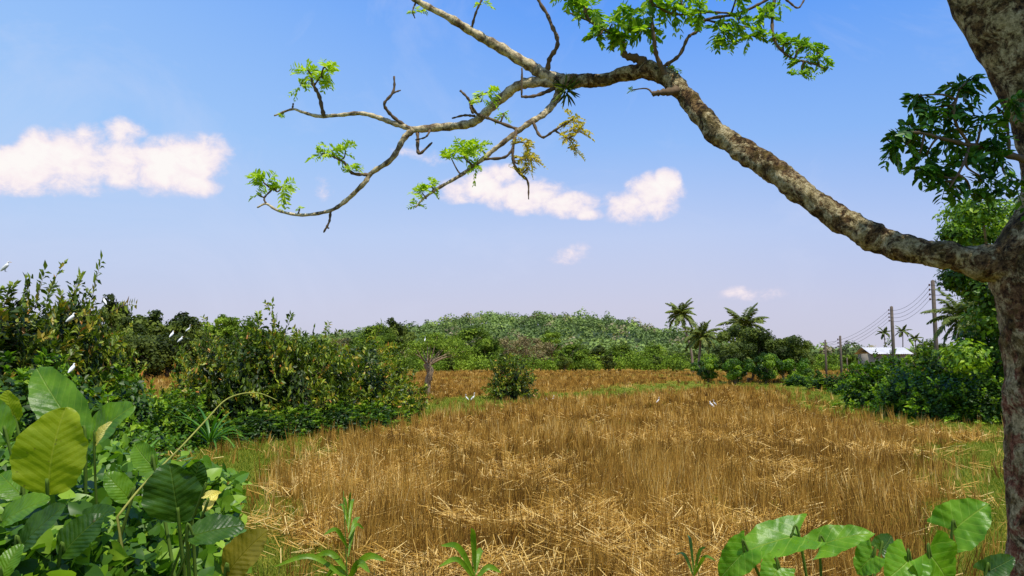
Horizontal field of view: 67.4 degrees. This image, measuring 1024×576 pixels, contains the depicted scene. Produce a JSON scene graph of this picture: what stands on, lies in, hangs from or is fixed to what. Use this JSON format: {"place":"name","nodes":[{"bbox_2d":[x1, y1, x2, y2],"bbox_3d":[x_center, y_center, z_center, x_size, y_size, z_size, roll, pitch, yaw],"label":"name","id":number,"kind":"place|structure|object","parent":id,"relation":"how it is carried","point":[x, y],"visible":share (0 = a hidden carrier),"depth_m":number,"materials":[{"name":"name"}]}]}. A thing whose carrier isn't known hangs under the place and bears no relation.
{"place":"outdoors","nodes":[
{"label":"outdoors","id":0,"kind":"place"},
{"bbox_2d":[0,0,1020,349],"label":"sky","id":1,"kind":"structure","parent":0,"point":[132,132],"materials":[{"name":"blue"}]},
{"bbox_2d":[408,324,669,364],"bbox_3d":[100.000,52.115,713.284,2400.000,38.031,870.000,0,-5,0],"label":"hill","id":2,"kind":"structure","parent":0,"point":[611,335],"depth_m":554.13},
{"bbox_2d":[287,308,993,362],"bbox_3d":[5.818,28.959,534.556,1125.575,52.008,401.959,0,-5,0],"label":"hill forest","id":3,"kind":"object","parent":2,"relation":"on","point":[512,331],"visible":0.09,"depth_m":544.30,"materials":[{"name":"green plant"}]},
{"bbox_2d":[145,365,1006,575],"bbox_3d":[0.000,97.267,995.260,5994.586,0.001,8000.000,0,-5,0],"label":"ground","id":4,"kind":"structure","parent":0,"point":[644,386],"depth_m":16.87,"materials":[{"name":"plant"}]},
{"bbox_2d":[0,261,101,392],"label":"shrub","id":5,"kind":"object","parent":4,"relation":"on","point":[37,339],"visible":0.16,"depth_m":13.14,"materials":[{"name":"green plant"}]},
{"bbox_2d":[0,259,115,401],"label":"shrub","id":6,"kind":"object","parent":4,"relation":"on","point":[61,307],"visible":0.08,"depth_m":13.82,"materials":[{"name":"green plant"}]},
{"bbox_2d":[0,347,129,448],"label":"shrub","id":7,"kind":"object","parent":4,"relation":"on","point":[25,421],"visible":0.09,"depth_m":11.12,"materials":[{"name":"green plant"}]},
{"bbox_2d":[0,367,135,555],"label":"broad leaf plant","id":8,"kind":"object","parent":4,"relation":"on","point":[53,444],"visible":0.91,"depth_m":2.16,"materials":[{"name":"plant"}]},
{"bbox_2d":[0,470,135,575],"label":"broad leaf plant","id":9,"kind":"object","parent":4,"relation":"on","point":[76,536],"visible":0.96,"depth_m":2.02,"materials":[{"name":"plant"}]},
{"bbox_2d":[0,251,137,399],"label":"shrub","id":10,"kind":"object","parent":4,"relation":"on","point":[93,332],"visible":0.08,"depth_m":14.49,"materials":[{"name":"green plant"}]},
{"bbox_2d":[0,364,154,446],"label":"shrub","id":11,"kind":"object","parent":4,"relation":"on","point":[135,425],"visible":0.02,"depth_m":11.85,"materials":[{"name":"green plant"}]},
{"bbox_2d":[53,268,125,404],"bbox_3d":[-8.405,1.485,14.885,1.855,3.730,2.261,3,-6,-28],"label":"shrub","id":12,"kind":"object","parent":4,"relation":"on","point":[104,325],"visible":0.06,"depth_m":14.78,"materials":[{"name":"green plant"}]},
{"bbox_2d":[0,418,212,461],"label":"undergrowth","id":13,"kind":"object","parent":4,"relation":"on","point":[163,441],"visible":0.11,"depth_m":13.28,"materials":[{"name":"green plant"}]},
{"bbox_2d":[86,320,153,404],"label":"shrub","id":14,"kind":"object","parent":4,"relation":"on","point":[125,359],"visible":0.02,"depth_m":15.44,"materials":[{"name":"green plant"}]},
{"bbox_2d":[98,293,144,338],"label":"tree","id":15,"kind":"object","parent":4,"relation":"on","point":[111,317],"visible":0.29,"depth_m":99.16,"materials":[{"name":"green plant"}]},
{"bbox_2d":[0,433,251,575],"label":"climbing vine","id":16,"kind":"object","parent":4,"relation":"on","point":[144,552],"visible":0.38,"depth_m":2.42,"materials":[{"name":"green plant"}]},
{"bbox_2d":[85,360,182,450],"bbox_3d":[-7.457,2.329,14.748,2.308,1.875,2.240,-4,-7,35],"label":"shrub","id":17,"kind":"object","parent":4,"relation":"on","point":[142,415],"visible":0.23,"depth_m":14.43,"materials":[{"name":"green plant"}]},
{"bbox_2d":[112,331,157,375],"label":"tree","id":18,"kind":"object","parent":4,"relation":"on","point":[132,335],"visible":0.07,"depth_m":79.34,"materials":[{"name":"green plant"}]},
{"bbox_2d":[115,316,167,338],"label":"tree","id":19,"kind":"object","parent":4,"relation":"on","point":[135,326],"visible":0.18,"depth_m":95.00,"materials":[{"name":"green plant"}]},
{"bbox_2d":[116,309,167,374],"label":"tree","id":20,"kind":"object","parent":4,"relation":"on","point":[155,319],"visible":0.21,"depth_m":98.15,"materials":[{"name":"green plant"}]},
{"bbox_2d":[117,337,170,376],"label":"tree","id":21,"kind":"object","parent":4,"relation":"on","point":[143,346],"visible":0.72,"depth_m":76.25,"materials":[{"name":"green plant"}]},
{"bbox_2d":[93,421,221,575],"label":"young leaf shoot","id":22,"kind":"object","parent":4,"relation":"on","point":[212,495],"visible":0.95,"depth_m":2.12,"materials":[{"name":"plant"}]},
{"bbox_2d":[132,332,202,377],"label":"tree","id":23,"kind":"object","parent":4,"relation":"on","point":[171,354],"visible":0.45,"depth_m":80.04,"materials":[{"name":"green plant"}]},
{"bbox_2d":[141,311,204,373],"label":"tree","id":24,"kind":"object","parent":4,"relation":"on","point":[178,317],"visible":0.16,"depth_m":97.45,"materials":[{"name":"green plant"}]},
{"bbox_2d":[157,388,214,422],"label":"shrub","id":25,"kind":"object","parent":4,"relation":"on","point":[182,393],"visible":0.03,"depth_m":17.07,"materials":[{"name":"green plant"}]},
{"bbox_2d":[160,331,214,402],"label":"shrub","id":26,"kind":"object","parent":4,"relation":"on","point":[190,359],"visible":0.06,"depth_m":19.86,"materials":[{"name":"green plant"}]},
{"bbox_2d":[164,316,219,351],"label":"tree","id":27,"kind":"object","parent":4,"relation":"on","point":[187,322],"visible":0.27,"depth_m":94.30,"materials":[{"name":"green plant"}]},
{"bbox_2d":[151,391,235,451],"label":"shrub","id":28,"kind":"object","parent":4,"relation":"on","point":[177,404],"visible":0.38,"depth_m":15.29,"materials":[{"name":"green plant"}]},
{"bbox_2d":[116,392,275,571],"bbox_3d":[-0.991,1.127,2.339,0.431,1.608,0.315,3,-6,-28],"label":"vine shoot","id":29,"kind":"object","parent":4,"relation":"on","point":[133,496],"visible":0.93,"depth_m":2.22,"materials":[{"name":"plant"}]},
{"bbox_2d":[130,442,267,575],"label":"broad leaf plant","id":30,"kind":"object","parent":4,"relation":"on","point":[171,492],"visible":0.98,"depth_m":2.08,"materials":[{"name":"plant"}]},
{"bbox_2d":[156,314,246,424],"bbox_3d":[-6.950,2.155,18.442,2.500,3.004,2.663,-2,-6,15],"label":"shrub","id":31,"kind":"object","parent":4,"relation":"on","point":[197,371],"visible":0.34,"depth_m":17.89,"materials":[{"name":"green plant"}]},
{"bbox_2d":[184,335,231,364],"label":"tree","id":32,"kind":"object","parent":4,"relation":"on","point":[209,340],"visible":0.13,"depth_m":84.32,"materials":[{"name":"green plant"}]},
{"bbox_2d":[167,402,254,450],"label":"strap leaf plant","id":33,"kind":"object","parent":4,"relation":"on","point":[212,436],"visible":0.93,"depth_m":14.75,"materials":[{"name":"plant"}]},
{"bbox_2d":[202,318,243,346],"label":"tree","id":34,"kind":"object","parent":4,"relation":"on","point":[228,336],"visible":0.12,"depth_m":149.07,"materials":[{"name":"green plant"}]},
{"bbox_2d":[206,314,242,346],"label":"tree","id":35,"kind":"object","parent":4,"relation":"on","point":[223,319],"visible":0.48,"depth_m":148.03,"materials":[{"name":"green plant"}]},
{"bbox_2d":[232,315,260,350],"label":"tree","id":36,"kind":"object","parent":4,"relation":"on","point":[250,321],"visible":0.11,"depth_m":159.11,"materials":[{"name":"green plant"}]},
{"bbox_2d":[191,297,310,423],"bbox_3d":[-6.211,1.916,18.628,2.893,3.568,3.527,0,-5,3],"label":"shrub","id":37,"kind":"object","parent":4,"relation":"on","point":[242,368],"visible":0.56,"depth_m":17.94,"materials":[{"name":"green plant"}]},
{"bbox_2d":[209,405,299,443],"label":"shrub","id":38,"kind":"object","parent":4,"relation":"on","point":[266,423],"visible":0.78,"depth_m":16.50,"materials":[{"name":"green plant"}]},
{"bbox_2d":[238,300,349,425],"bbox_3d":[-5.442,2.014,18.932,2.868,3.430,2.692,5,-8,-43],"label":"shrub","id":39,"kind":"object","parent":4,"relation":"on","point":[303,376],"visible":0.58,"depth_m":18.47,"materials":[{"name":"green plant"}]},
{"bbox_2d":[270,403,334,438],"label":"shrub","id":40,"kind":"object","parent":4,"relation":"on","point":[306,423],"visible":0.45,"depth_m":17.51,"materials":[{"name":"green plant"}]},
{"bbox_2d":[274,491,385,575],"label":"grass weed","id":41,"kind":"object","parent":4,"relation":"on","point":[356,565],"depth_m":3.49,"materials":[{"name":"green plant"}]},
{"bbox_2d":[290,320,375,414],"bbox_3d":[-4.988,2.280,19.789,2.884,3.015,3.073,1,-6,-7],"label":"shrub","id":42,"kind":"object","parent":4,"relation":"on","point":[344,392],"visible":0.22,"depth_m":19.68,"materials":[{"name":"green plant"}]},
{"bbox_2d":[310,399,373,434],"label":"shrub","id":43,"kind":"object","parent":4,"relation":"on","point":[343,418],"visible":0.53,"depth_m":18.29,"materials":[{"name":"green plant"}]},
{"bbox_2d":[346,339,370,359],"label":"tree","id":44,"kind":"object","parent":4,"relation":"on","point":[355,343],"visible":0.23,"depth_m":139.22,"materials":[{"name":"green plant"}]},
{"bbox_2d":[323,320,416,418],"bbox_3d":[-4.477,2.411,21.790,3.617,3.136,2.967,0,-5,-2],"label":"shrub","id":45,"kind":"object","parent":4,"relation":"on","point":[381,393],"visible":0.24,"depth_m":21.66,"materials":[{"name":"green plant"}]},
{"bbox_2d":[350,399,398,428],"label":"shrub","id":46,"kind":"object","parent":4,"relation":"on","point":[380,414],"visible":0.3,"depth_m":19.80,"materials":[{"name":"green plant"}]},
{"bbox_2d":[353,321,396,360],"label":"tree","id":47,"kind":"object","parent":4,"relation":"on","point":[368,330],"visible":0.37,"depth_m":149.08,"materials":[{"name":"green plant"}]},
{"bbox_2d":[369,333,400,363],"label":"tree","id":48,"kind":"object","parent":4,"relation":"on","point":[389,340],"visible":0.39,"depth_m":134.08,"materials":[{"name":"green plant"}]},
{"bbox_2d":[372,402,412,422],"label":"shrub","id":49,"kind":"object","parent":4,"relation":"on","point":[404,414],"visible":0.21,"depth_m":21.50,"materials":[{"name":"green plant"}]},
{"bbox_2d":[354,334,433,416],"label":"shrub","id":50,"kind":"object","parent":4,"relation":"on","point":[412,390],"visible":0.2,"depth_m":23.61,"materials":[{"name":"green plant"}]},
{"bbox_2d":[386,317,416,361],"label":"tree","id":51,"kind":"object","parent":4,"relation":"on","point":[399,329],"visible":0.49,"depth_m":154.57,"materials":[{"name":"green plant"}]},
{"bbox_2d":[401,331,480,393],"bbox_3d":[-3.783,3.766,37.795,4.048,3.298,2.859,3,-6,-26],"label":"tree","id":52,"kind":"object","parent":4,"relation":"on","point":[428,363],"visible":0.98,"depth_m":37.65,"materials":[{"name":"green plant"}]},
{"bbox_2d":[428,333,456,359],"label":"tree","id":53,"kind":"object","parent":4,"relation":"on","point":[436,350],"visible":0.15,"depth_m":148.09,"materials":[{"name":"green plant"}]},
{"bbox_2d":[439,528,500,575],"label":"grass weed","id":54,"kind":"object","parent":4,"relation":"on","point":[466,565],"depth_m":3.47,"materials":[{"name":"green plant"}]},
{"bbox_2d":[449,325,492,370],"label":"tree","id":55,"kind":"object","parent":4,"relation":"on","point":[468,334],"visible":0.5,"depth_m":142.91,"materials":[{"name":"green plant"}]},
{"bbox_2d":[474,339,505,370],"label":"tree","id":56,"kind":"object","parent":4,"relation":"on","point":[485,348],"visible":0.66,"depth_m":138.65,"materials":[{"name":"green plant"}]},
{"bbox_2d":[479,349,539,399],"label":"shrub","id":57,"kind":"object","parent":4,"relation":"on","point":[505,382],"visible":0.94,"depth_m":34.38,"materials":[{"name":"green plant"}]},
{"bbox_2d":[498,336,523,359],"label":"tree","id":58,"kind":"object","parent":4,"relation":"on","point":[512,345],"visible":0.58,"depth_m":149.81,"materials":[{"name":"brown plant"}]},
{"bbox_2d":[515,334,542,362],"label":"tree","id":59,"kind":"object","parent":4,"relation":"on","point":[525,342],"visible":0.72,"depth_m":157.29,"materials":[{"name":"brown plant"}]},
{"bbox_2d":[530,340,555,370],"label":"tree","id":60,"kind":"object","parent":4,"relation":"on","point":[540,346],"visible":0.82,"depth_m":140.59,"materials":[{"name":"brown plant"}]},
{"bbox_2d":[539,330,560,360],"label":"tree","id":61,"kind":"object","parent":4,"relation":"on","point":[548,334],"visible":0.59,"depth_m":163.76,"materials":[{"name":"green plant"}]},
{"bbox_2d":[556,353,573,370],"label":"bush","id":62,"kind":"object","parent":4,"relation":"on","point":[561,365],"visible":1,"depth_m":134.99,"materials":[{"name":"green plant"}]},
{"bbox_2d":[139,369,1006,575],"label":"stubble","id":63,"kind":"object","parent":4,"relation":"on","point":[644,471],"visible":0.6,"depth_m":9.83,"materials":[{"name":"plant"}]},
{"bbox_2d":[556,342,589,370],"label":"tree","id":64,"kind":"object","parent":4,"relation":"on","point":[581,353],"visible":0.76,"depth_m":140.83,"materials":[{"name":"green plant"}]},
{"bbox_2d":[586,344,606,370],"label":"tree","id":65,"kind":"object","parent":4,"relation":"on","point":[600,349],"visible":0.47,"depth_m":148.49,"materials":[{"name":"green plant"}]},
{"bbox_2d":[265,349,928,370],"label":"scrub","id":66,"kind":"object","parent":4,"relation":"on","point":[643,363],"visible":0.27,"depth_m":135.32,"materials":[{"name":"green plant"}]},
{"bbox_2d":[600,353,616,370],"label":"bush","id":67,"kind":"object","parent":4,"relation":"on","point":[609,361],"visible":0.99,"depth_m":134.68,"materials":[{"name":"green plant"}]},
{"bbox_2d":[604,343,638,370],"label":"tree","id":68,"kind":"object","parent":4,"relation":"on","point":[616,349],"visible":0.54,"depth_m":144.75,"materials":[{"name":"green plant"}]},
{"bbox_2d":[245,0,1023,575],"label":"tree","id":69,"kind":"object","parent":4,"relation":"on","point":[993,30],"visible":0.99,"depth_m":3.44,"materials":[{"name":"green plant"}]},
{"bbox_2d":[551,74,582,108],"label":"epiphyte fern","id":70,"kind":"object","parent":69,"relation":"attached to","point":[569,88],"visible":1,"depth_m":4.33,"materials":[{"name":"green plant"}]},
{"bbox_2d":[638,342,667,369],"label":"tree","id":71,"kind":"object","parent":4,"relation":"on","point":[649,348],"visible":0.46,"depth_m":162.97,"materials":[{"name":"green plant"}]},
{"bbox_2d":[667,350,690,369],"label":"tree","id":72,"kind":"object","parent":4,"relation":"on","point":[681,353],"visible":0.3,"depth_m":144.42,"materials":[{"name":"green plant"}]},
{"bbox_2d":[665,298,696,371],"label":"palm tree","id":73,"kind":"object","parent":4,"relation":"on","point":[680,312],"visible":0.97,"depth_m":109.54,"materials":[{"name":"green plant"}]},
{"bbox_2d":[676,535,715,575],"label":"grass weed","id":74,"kind":"object","parent":4,"relation":"on","point":[701,561],"depth_m":4.09,"materials":[{"name":"green plant"}]},
{"bbox_2d":[680,319,723,375],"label":"palm tree","id":75,"kind":"object","parent":4,"relation":"on","point":[700,335],"visible":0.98,"depth_m":94.36,"materials":[{"name":"green plant"}]},
{"bbox_2d":[690,357,720,382],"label":"bush","id":76,"kind":"object","parent":4,"relation":"on","point":[710,365],"visible":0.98,"depth_m":60.19,"materials":[{"name":"green plant"}]},
{"bbox_2d":[712,342,757,383],"bbox_3d":[17.413,5.883,59.701,3.180,3.367,3.521,0,-5,-4],"label":"tree","id":77,"kind":"object","parent":4,"relation":"on","point":[723,352],"visible":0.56,"depth_m":59.35,"materials":[{"name":"green plant"}]},
{"bbox_2d":[721,358,754,383],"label":"bush","id":78,"kind":"object","parent":4,"relation":"on","point":[736,373],"visible":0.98,"depth_m":57.16,"materials":[{"name":"green plant"}]},
{"bbox_2d":[715,302,768,372],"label":"palm tree","id":79,"kind":"object","parent":4,"relation":"on","point":[745,320],"visible":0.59,"depth_m":89.45,"materials":[{"name":"green plant"}]},
{"bbox_2d":[716,325,772,381],"bbox_3d":[19.440,5.537,63.913,4.711,4.988,5.217,-2,-6,24],"label":"tree","id":80,"kind":"object","parent":4,"relation":"on","point":[758,337],"visible":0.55,"depth_m":62.82,"materials":[{"name":"green plant"}]},
{"bbox_2d":[743,352,783,383],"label":"bush","id":81,"kind":"object","parent":4,"relation":"on","point":[767,362],"visible":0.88,"depth_m":57.07,"materials":[{"name":"green plant"}]},
{"bbox_2d":[759,334,813,380],"bbox_3d":[22.090,5.763,61.550,3.786,4.009,4.193,-5,-8,44],"label":"tree","id":82,"kind":"object","parent":4,"relation":"on","point":[785,348],"visible":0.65,"depth_m":61.22,"materials":[{"name":"green plant"}]},
{"bbox_2d":[776,358,809,380],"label":"bush","id":83,"kind":"object","parent":4,"relation":"on","point":[803,364],"visible":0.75,"depth_m":59.40,"materials":[{"name":"green plant"}]},
{"bbox_2d":[778,373,817,386],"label":"shrub","id":84,"kind":"object","parent":4,"relation":"on","point":[798,382],"visible":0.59,"depth_m":53.09,"materials":[{"name":"green plant"}]},
{"bbox_2d":[786,346,816,373],"bbox_3d":[24.042,6.426,65.490,3.550,3.395,3.206,1,-6,-7],"label":"tree","id":85,"kind":"object","parent":4,"relation":"on","point":[813,360],"visible":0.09,"depth_m":64.86,"materials":[{"name":"green plant"}]},
{"bbox_2d":[718,513,893,575],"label":"taro plant","id":86,"kind":"object","parent":4,"relation":"on","point":[767,542],"visible":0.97,"depth_m":2.53,"materials":[{"name":"green plant"}]},
{"bbox_2d":[800,368,821,379],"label":"bush","id":87,"kind":"object","parent":4,"relation":"on","point":[810,372],"visible":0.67,"depth_m":56.33,"materials":[{"name":"green plant"}]},
{"bbox_2d":[802,371,846,390],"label":"shrub","id":88,"kind":"object","parent":4,"relation":"on","point":[823,382],"visible":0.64,"depth_m":45.21,"materials":[{"name":"green plant"}]},
{"bbox_2d":[837,336,842,377],"bbox_3d":[26.385,5.795,61.729,0.354,3.953,0.225,0,-5,0],"label":"utility pole","id":89,"kind":"object","parent":4,"relation":"on","point":[840,350],"visible":0.94,"depth_m":61.70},
{"bbox_2d":[825,371,863,395],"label":"shrub","id":90,"kind":"object","parent":4,"relation":"on","point":[841,385],"visible":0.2,"depth_m":39.56,"materials":[{"name":"green plant"}]},
{"bbox_2d":[842,354,857,368],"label":"tree","id":91,"kind":"object","parent":4,"relation":"on","point":[851,358],"visible":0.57,"depth_m":138.93,"materials":[{"name":"green plant"}]},
{"bbox_2d":[839,357,883,379],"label":"shrub","id":92,"kind":"object","parent":4,"relation":"on","point":[855,371],"visible":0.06,"depth_m":45.48,"materials":[{"name":"green plant"}]},
{"bbox_2d":[831,348,903,410],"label":"shrub","id":93,"kind":"object","parent":4,"relation":"on","point":[859,398],"visible":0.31,"depth_m":27.06,"materials":[{"name":"green plant"}]},
{"bbox_2d":[854,347,912,368],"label":"house","id":94,"kind":"structure","parent":4,"relation":"on","point":[864,353],"depth_m":93.59,"materials":[{"name":"paint"}]},
{"bbox_2d":[888,306,895,357],"bbox_3d":[29.651,4.494,59.868,0.402,6.218,0.278,-2,-6,22],"label":"utility pole","id":95,"kind":"object","parent":4,"relation":"on","point":[891,320],"visible":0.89,"depth_m":59.88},
{"bbox_2d":[862,358,942,418],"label":"shrub","id":96,"kind":"object","parent":4,"relation":"on","point":[889,397],"visible":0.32,"depth_m":23.57,"materials":[{"name":"green plant"}]},
{"bbox_2d":[895,324,911,346],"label":"palm tree","id":97,"kind":"object","parent":4,"relation":"on","point":[902,331],"visible":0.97,"depth_m":149.68,"materials":[{"name":"green plant"}]},
{"bbox_2d":[871,338,954,409],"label":"shrub","id":98,"kind":"object","parent":4,"relation":"on","point":[933,363],"visible":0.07,"depth_m":25.03,"materials":[{"name":"green plant"}]},
{"bbox_2d":[912,338,933,359],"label":"tree","id":99,"kind":"object","parent":4,"relation":"on","point":[930,343],"visible":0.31,"depth_m":138.74,"materials":[{"name":"green plant"}]},
{"bbox_2d":[928,280,939,364],"bbox_3d":[24.725,2.829,44.958,0.385,6.673,0.258,-2,-6,20],"label":"utility pole","id":100,"kind":"object","parent":4,"relation":"on","point":[933,296],"visible":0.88,"depth_m":45.01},
{"bbox_2d":[895,364,978,422],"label":"shrub","id":101,"kind":"object","parent":4,"relation":"on","point":[942,406],"visible":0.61,"depth_m":22.06,"materials":[{"name":"green plant"}]},
{"bbox_2d":[920,288,974,347],"bbox_3d":[19.910,2.529,33.925,2.873,5.196,2.914,0,-5,0],"label":"palm tree","id":102,"kind":"object","parent":4,"relation":"on","point":[956,309],"visible":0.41,"depth_m":34.14,"materials":[{"name":"green plant"}]},
{"bbox_2d":[884,498,1014,575],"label":"taro plant","id":103,"kind":"object","parent":4,"relation":"on","point":[967,522],"visible":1,"depth_m":2.49,"materials":[{"name":"green plant"}]},
{"bbox_2d":[930,354,997,386],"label":"shrub","id":104,"kind":"object","parent":4,"relation":"on","point":[948,375],"visible":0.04,"depth_m":23.78,"materials":[{"name":"green plant"}]},
{"bbox_2d":[947,301,999,349],"bbox_3d":[18.756,2.409,29.853,2.903,4.655,3.133,0,-5,0],"label":"palm tree","id":105,"kind":"object","parent":4,"relation":"on","point":[955,317],"visible":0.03,"depth_m":30.49,"materials":[{"name":"green plant"}]},
{"bbox_2d":[932,193,1019,379],"bbox_3d":[13.720,0.580,21.917,3.819,6.794,2.825,0,-5,0],"label":"tree","id":106,"kind":"object","parent":4,"relation":"on","point":[970,224],"visible":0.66,"depth_m":21.52,"materials":[{"name":"green plant"}]},
{"bbox_2d":[949,364,1003,424],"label":"shrub","id":107,"kind":"object","parent":4,"relation":"on","point":[984,407],"visible":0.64,"depth_m":20.97,"materials":[{"name":"green plant"}]},
{"bbox_2d":[964,337,1003,391],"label":"shrub","id":108,"kind":"object","parent":4,"relation":"on","point":[992,371],"visible":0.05,"depth_m":22.02,"materials":[{"name":"green plant"}]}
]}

